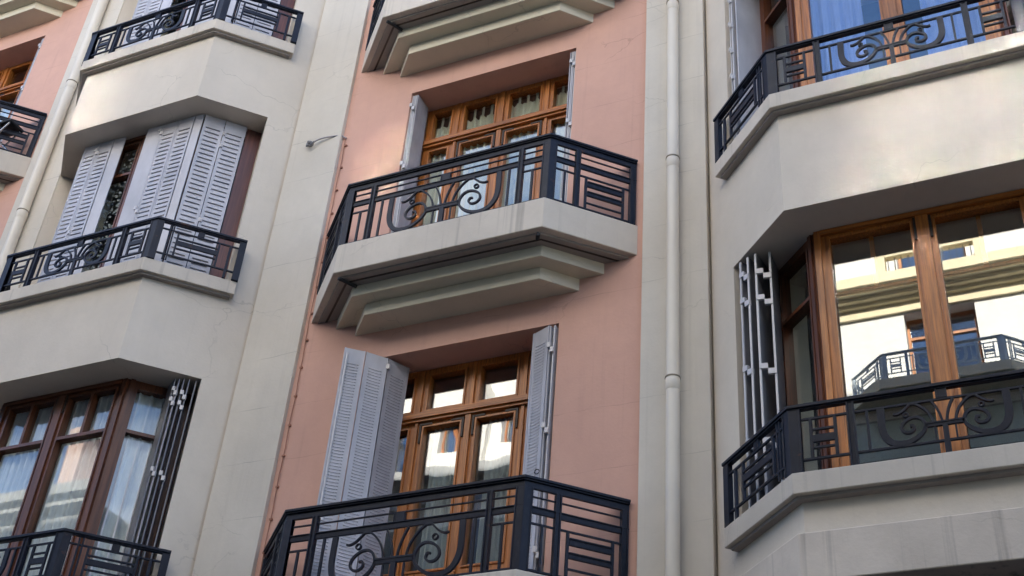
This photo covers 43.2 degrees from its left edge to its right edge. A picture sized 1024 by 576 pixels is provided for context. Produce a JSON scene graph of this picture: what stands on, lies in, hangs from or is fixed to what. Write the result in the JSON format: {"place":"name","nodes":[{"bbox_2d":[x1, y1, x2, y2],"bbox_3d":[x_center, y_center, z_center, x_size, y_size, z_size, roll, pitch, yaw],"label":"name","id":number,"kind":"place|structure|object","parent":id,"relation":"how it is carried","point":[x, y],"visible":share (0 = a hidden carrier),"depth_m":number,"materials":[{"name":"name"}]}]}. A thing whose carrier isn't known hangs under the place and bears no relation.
{"place":"outdoors","nodes":[
{"label":"outdoors","id":0,"kind":"place"},
{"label":"ground","id":1,"kind":"structure","parent":0,"visible":0},
{"bbox_2d":[0,0,1023,575],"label":"apartment building","id":2,"kind":"structure","parent":1,"relation":"on","point":[884,200],"depth_m":11.03,"materials":[{"name":"beige paint"}]},
{"bbox_2d":[0,103,13,120],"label":"curtain","id":3,"kind":"object","parent":2,"relation":"hanging from","point":[4,114],"visible":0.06,"depth_m":17.40,"materials":[{"name":"white fabric"}]},
{"bbox_2d":[0,118,23,149],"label":"folding stool","id":4,"kind":"object","parent":2,"relation":"on","point":[10,124],"visible":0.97,"depth_m":15.82,"materials":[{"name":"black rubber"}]},
{"bbox_2d":[0,60,32,117],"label":"window","id":5,"kind":"structure","parent":2,"relation":"in","point":[8,91],"depth_m":17.69,"materials":[{"name":"brown wood"}]},
{"bbox_2d":[0,38,43,141],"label":"folding shutter","id":6,"kind":"object","parent":2,"relation":"attached to","point":[30,69],"visible":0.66,"depth_m":16.99,"materials":[{"name":"paint"}]},
{"bbox_2d":[0,100,46,157],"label":"balcony railing","id":7,"kind":"object","parent":2,"relation":"on","point":[41,116],"visible":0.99,"depth_m":15.92,"materials":[{"name":"metal"}]},
{"bbox_2d":[0,407,52,564],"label":"curtain","id":8,"kind":"object","parent":2,"relation":"hanging from","point":[16,469],"visible":0.5,"depth_m":11.96,"materials":[{"name":"white fabric"}]},
{"bbox_2d":[0,0,108,276],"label":"downpipe","id":9,"kind":"object","parent":2,"relation":"attached to","point":[22,212],"visible":1,"depth_m":15.47,"materials":[{"name":"metal"}]},
{"bbox_2d":[0,378,129,575],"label":"window","id":10,"kind":"structure","parent":2,"relation":"in","point":[63,402],"depth_m":11.77,"materials":[{"name":"brown wood"}]},
{"bbox_2d":[21,395,113,575],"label":"curtain","id":11,"kind":"object","parent":2,"relation":"hanging from","point":[65,494],"visible":0.48,"depth_m":11.59,"materials":[{"name":"white fabric"}]},
{"bbox_2d":[37,137,126,282],"bbox_3d":[-4.547,-0.722,13.573,0.552,2.182,0.042,-12,-39,22],"label":"folding shutter","id":12,"kind":"object","parent":2,"relation":"on","point":[113,148],"visible":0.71,"depth_m":13.74,"materials":[{"name":"paint"}]},
{"bbox_2d":[0,528,171,575],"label":"balcony railing","id":13,"kind":"object","parent":2,"relation":"on","point":[61,542],"visible":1,"depth_m":10.52,"materials":[{"name":"metal"}]},
{"bbox_2d":[82,143,163,271],"bbox_3d":[-4.190,-0.677,13.588,0.820,2.089,0.068,-12,-39,22],"label":"curtain","id":14,"kind":"object","parent":2,"relation":"hanging from","point":[111,210],"visible":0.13,"depth_m":13.75,"materials":[{"name":"fabric"}]},
{"bbox_2d":[0,216,247,291],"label":"balcony railing","id":15,"kind":"object","parent":2,"relation":"on","point":[155,230],"visible":0.98,"depth_m":12.53,"materials":[{"name":"metal"}]},
{"bbox_2d":[48,119,204,278],"bbox_3d":[-4.031,-0.762,13.456,1.504,2.200,0.105,-12,-39,22],"label":"window","id":16,"kind":"structure","parent":2,"relation":"in","point":[136,143],"depth_m":13.83,"materials":[{"name":"brown wood"}]},
{"bbox_2d":[85,393,172,575],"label":"curtain","id":17,"kind":"object","parent":2,"relation":"hanging from","point":[123,495],"visible":0.54,"depth_m":11.45,"materials":[{"name":"white fabric"}]},
{"bbox_2d":[75,379,194,575],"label":"window","id":18,"kind":"structure","parent":2,"relation":"in","point":[134,387],"depth_m":11.48,"materials":[{"name":"brown wood"}]},
{"bbox_2d":[121,0,172,48],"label":"folding shutter","id":19,"kind":"object","parent":2,"relation":"on","point":[145,7],"visible":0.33,"depth_m":15.43,"materials":[{"name":"paint"}]},
{"bbox_2d":[104,114,204,266],"bbox_3d":[-3.678,-0.903,13.216,0.720,2.182,0.042,-12,-39,22],"label":"folding shutter","id":20,"kind":"object","parent":2,"relation":"on","point":[139,188],"visible":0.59,"depth_m":13.38,"materials":[{"name":"paint"}]},
{"bbox_2d":[118,379,196,575],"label":"folding shutter","id":21,"kind":"object","parent":2,"relation":"on","point":[171,402],"visible":1,"depth_m":11.29,"materials":[{"name":"grey paint"}]},
{"bbox_2d":[134,0,238,36],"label":"window","id":22,"kind":"structure","parent":2,"relation":"in","point":[186,0],"depth_m":15.06,"materials":[{"name":"brown wood"}]},
{"bbox_2d":[81,0,303,65],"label":"balcony railing","id":23,"kind":"object","parent":2,"relation":"on","point":[222,8],"visible":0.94,"depth_m":14.49,"materials":[{"name":"metal"}]},
{"bbox_2d":[164,114,246,273],"bbox_3d":[-3.124,-0.899,13.153,0.445,2.182,0.058,14,-37,-12],"label":"folding shutter","id":24,"kind":"object","parent":2,"relation":"on","point":[233,130],"visible":0.84,"depth_m":13.26,"materials":[{"name":"paint"}]},
{"bbox_2d":[181,0,236,29],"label":"folding shutter","id":25,"kind":"object","parent":2,"relation":"on","point":[231,8],"visible":0.09,"depth_m":14.86,"materials":[{"name":"paint"}]},
{"bbox_2d":[167,125,260,276],"bbox_3d":[-3.078,-0.818,13.261,0.616,2.200,0.093,16,-37,-15],"label":"window","id":26,"kind":"structure","parent":2,"relation":"in","point":[225,125],"depth_m":13.57,"materials":[{"name":"brown wood"}]},
{"bbox_2d":[233,0,280,35],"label":"folding shutter","id":27,"kind":"object","parent":2,"relation":"on","point":[258,22],"visible":0.32,"depth_m":14.72,"materials":[{"name":"paint"}]},
{"bbox_2d":[259,138,346,575],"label":"wall cable","id":28,"kind":"object","parent":2,"relation":"attached to","point":[301,367],"depth_m":11.68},
{"bbox_2d":[306,135,346,146],"bbox_3d":[-1.918,-1.521,13.338,0.452,0.107,0.068,-8,-38,18],"label":"wall hook","id":29,"kind":"object","parent":2,"relation":"attached to","point":[309,143],"depth_m":13.35,"materials":[{"name":"grey paint"}]},
{"bbox_2d":[311,347,408,575],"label":"folding shutter","id":30,"kind":"object","parent":2,"relation":"attached to","point":[373,452],"visible":0.89,"depth_m":10.71,"materials":[{"name":"paint"}]},
{"bbox_2d":[365,0,384,50],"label":"balcony railing","id":31,"kind":"object","parent":2,"relation":"on","point":[378,5],"visible":0.7,"depth_m":14.06,"materials":[{"name":"metal"}]},
{"bbox_2d":[391,95,427,231],"bbox_3d":[-1.038,-0.966,12.638,0.075,2.380,0.237,-12,-39,22],"label":"folding shutter","id":32,"kind":"object","parent":2,"relation":"attached to","point":[415,133],"visible":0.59,"depth_m":12.90,"materials":[{"name":"paint"}]},
{"bbox_2d":[423,116,450,224],"bbox_3d":[-0.746,-0.960,12.823,0.283,2.050,0.060,-12,-39,22],"label":"curtain","id":33,"kind":"object","parent":2,"relation":"hanging from","point":[440,132],"visible":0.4,"depth_m":12.90,"materials":[{"name":"white fabric"}]},
{"bbox_2d":[418,426,458,569],"bbox_3d":[-0.564,1.780,10.582,0.340,1.560,0.050,-12,-39,22],"label":"curtain","id":34,"kind":"object","parent":2,"relation":"hanging from","point":[443,459],"visible":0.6,"depth_m":10.73,"materials":[{"name":"white fabric"}]},
{"bbox_2d":[260,474,630,575],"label":"balcony railing","id":35,"kind":"object","parent":2,"relation":"on","point":[277,551],"visible":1,"depth_m":9.27,"materials":[{"name":"metal"}]},
{"bbox_2d":[383,351,531,575],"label":"window","id":36,"kind":"structure","parent":2,"relation":"in","point":[473,411],"depth_m":10.83,"materials":[{"name":"brown wood"}]},
{"bbox_2d":[455,104,493,216],"bbox_3d":[-0.361,-1.042,12.662,0.413,2.050,0.054,-11,-39,21],"label":"curtain","id":37,"kind":"object","parent":2,"relation":"hanging from","point":[475,123],"visible":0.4,"depth_m":12.74,"materials":[{"name":"white fabric"}]},
{"bbox_2d":[468,494,481,563],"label":"curtain","id":38,"kind":"object","parent":2,"relation":"hanging from","point":[477,505],"visible":0.29,"depth_m":10.42,"materials":[{"name":"grey fabric"}]},
{"bbox_2d":[317,133,637,293],"bbox_3d":[-0.479,-0.681,11.528,3.190,0.718,0.634,-12,-39,22],"label":"balcony railing","id":39,"kind":"object","parent":2,"relation":"on","point":[338,233],"visible":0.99,"depth_m":11.24,"materials":[{"name":"metal"}]},
{"bbox_2d":[412,74,568,227],"bbox_3d":[-0.169,-1.023,12.458,1.720,2.403,0.130,-12,-39,22],"label":"window","id":40,"kind":"structure","parent":2,"relation":"in","point":[503,127],"depth_m":12.88,"materials":[{"name":"brown wood"}]},
{"bbox_2d":[475,417,512,562],"bbox_3d":[-0.110,1.686,10.395,0.300,1.560,0.048,-12,-39,22],"label":"curtain","id":41,"kind":"object","parent":2,"relation":"hanging from","point":[497,461],"visible":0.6,"depth_m":10.58,"materials":[{"name":"white fabric"}]},
{"bbox_2d":[501,92,539,206],"bbox_3d":[0.098,-1.151,12.490,0.408,2.090,0.061,-12,-39,22],"label":"curtain","id":42,"kind":"object","parent":2,"relation":"hanging from","point":[528,107],"visible":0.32,"depth_m":12.60,"materials":[{"name":"white fabric"}]},
{"bbox_2d":[522,325,558,574],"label":"folding shutter","id":43,"kind":"object","parent":2,"relation":"attached to","point":[538,439],"visible":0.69,"depth_m":10.20,"materials":[{"name":"paint"}]},
{"bbox_2d":[554,85,567,199],"bbox_3d":[0.479,-1.232,12.332,0.278,2.090,0.059,-12,-39,22],"label":"curtain","id":44,"kind":"object","parent":2,"relation":"hanging from","point":[561,99],"visible":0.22,"depth_m":12.47,"materials":[{"name":"white fabric"}]},
{"bbox_2d":[560,51,575,201],"bbox_3d":[0.551,-1.297,11.986,0.075,2.380,0.237,-12,-39,22],"label":"folding shutter","id":45,"kind":"object","parent":2,"relation":"attached to","point":[570,97],"visible":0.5,"depth_m":12.16,"materials":[{"name":"paint"}]},
{"bbox_2d":[665,0,680,575],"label":"downpipe","id":46,"kind":"object","parent":2,"relation":"attached to","point":[672,495],"visible":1,"depth_m":10.07,"materials":[{"name":"metal"}]},
{"bbox_2d":[727,0,762,138],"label":"folding shutter","id":47,"kind":"object","parent":2,"relation":"on","point":[744,26],"visible":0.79,"depth_m":11.33,"materials":[{"name":"paint"}]},
{"bbox_2d":[739,252,785,508],"bbox_3d":[1.792,0.676,9.214,0.260,2.149,0.278,-12,-39,22],"label":"folding shutter","id":48,"kind":"object","parent":2,"relation":"attached to","point":[764,379],"visible":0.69,"depth_m":9.31,"materials":[{"name":"grey paint"}]},
{"bbox_2d":[759,0,800,87],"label":"window","id":49,"kind":"structure","parent":2,"relation":"in","point":[768,16],"depth_m":11.37,"materials":[{"name":"brown wood"}]},
{"bbox_2d":[778,235,831,468],"bbox_3d":[2.061,0.649,9.148,0.093,2.170,0.616,16,-37,-14],"label":"window","id":50,"kind":"structure","parent":2,"relation":"in","point":[806,254],"depth_m":9.37,"materials":[{"name":"brown wood"}]},
{"bbox_2d":[806,264,821,469],"bbox_3d":[2.184,0.612,9.077,0.058,2.059,0.290,17,-37,-15],"label":"curtain","id":51,"kind":"object","parent":2,"relation":"hanging from","point":[819,451],"visible":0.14,"depth_m":9.16,"materials":[{"name":"white fabric"}]},
{"bbox_2d":[809,0,868,80],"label":"curtain","id":52,"kind":"object","parent":2,"relation":"hanging from","point":[829,16],"visible":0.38,"depth_m":10.80,"materials":[{"name":"fabric"}]},
{"bbox_2d":[713,0,1023,162],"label":"balcony railing","id":53,"kind":"object","parent":2,"relation":"on","point":[765,64],"visible":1,"depth_m":9.90,"materials":[{"name":"metal"}]},
{"bbox_2d":[721,369,1023,527],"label":"balcony railing","id":54,"kind":"object","parent":2,"relation":"on","point":[790,419],"visible":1,"depth_m":8.06,"materials":[{"name":"metal"}]},
{"bbox_2d":[794,0,1001,85],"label":"window","id":55,"kind":"structure","parent":2,"relation":"in","point":[888,8],"depth_m":10.48,"materials":[{"name":"brown wood"}]},
{"bbox_2d":[813,189,1023,467],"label":"window","id":56,"kind":"structure","parent":2,"relation":"in","point":[921,224],"depth_m":8.97,"materials":[{"name":"brown wood"}]},
{"bbox_2d":[919,0,985,54],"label":"curtain","id":57,"kind":"object","parent":2,"relation":"hanging from","point":[932,31],"visible":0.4,"depth_m":10.27,"materials":[{"name":"fabric"}]},
{"bbox_2d":[994,0,1012,35],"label":"window","id":58,"kind":"structure","parent":2,"relation":"in","point":[1006,32],"depth_m":9.98,"materials":[{"name":"brown wood"}]}
]}

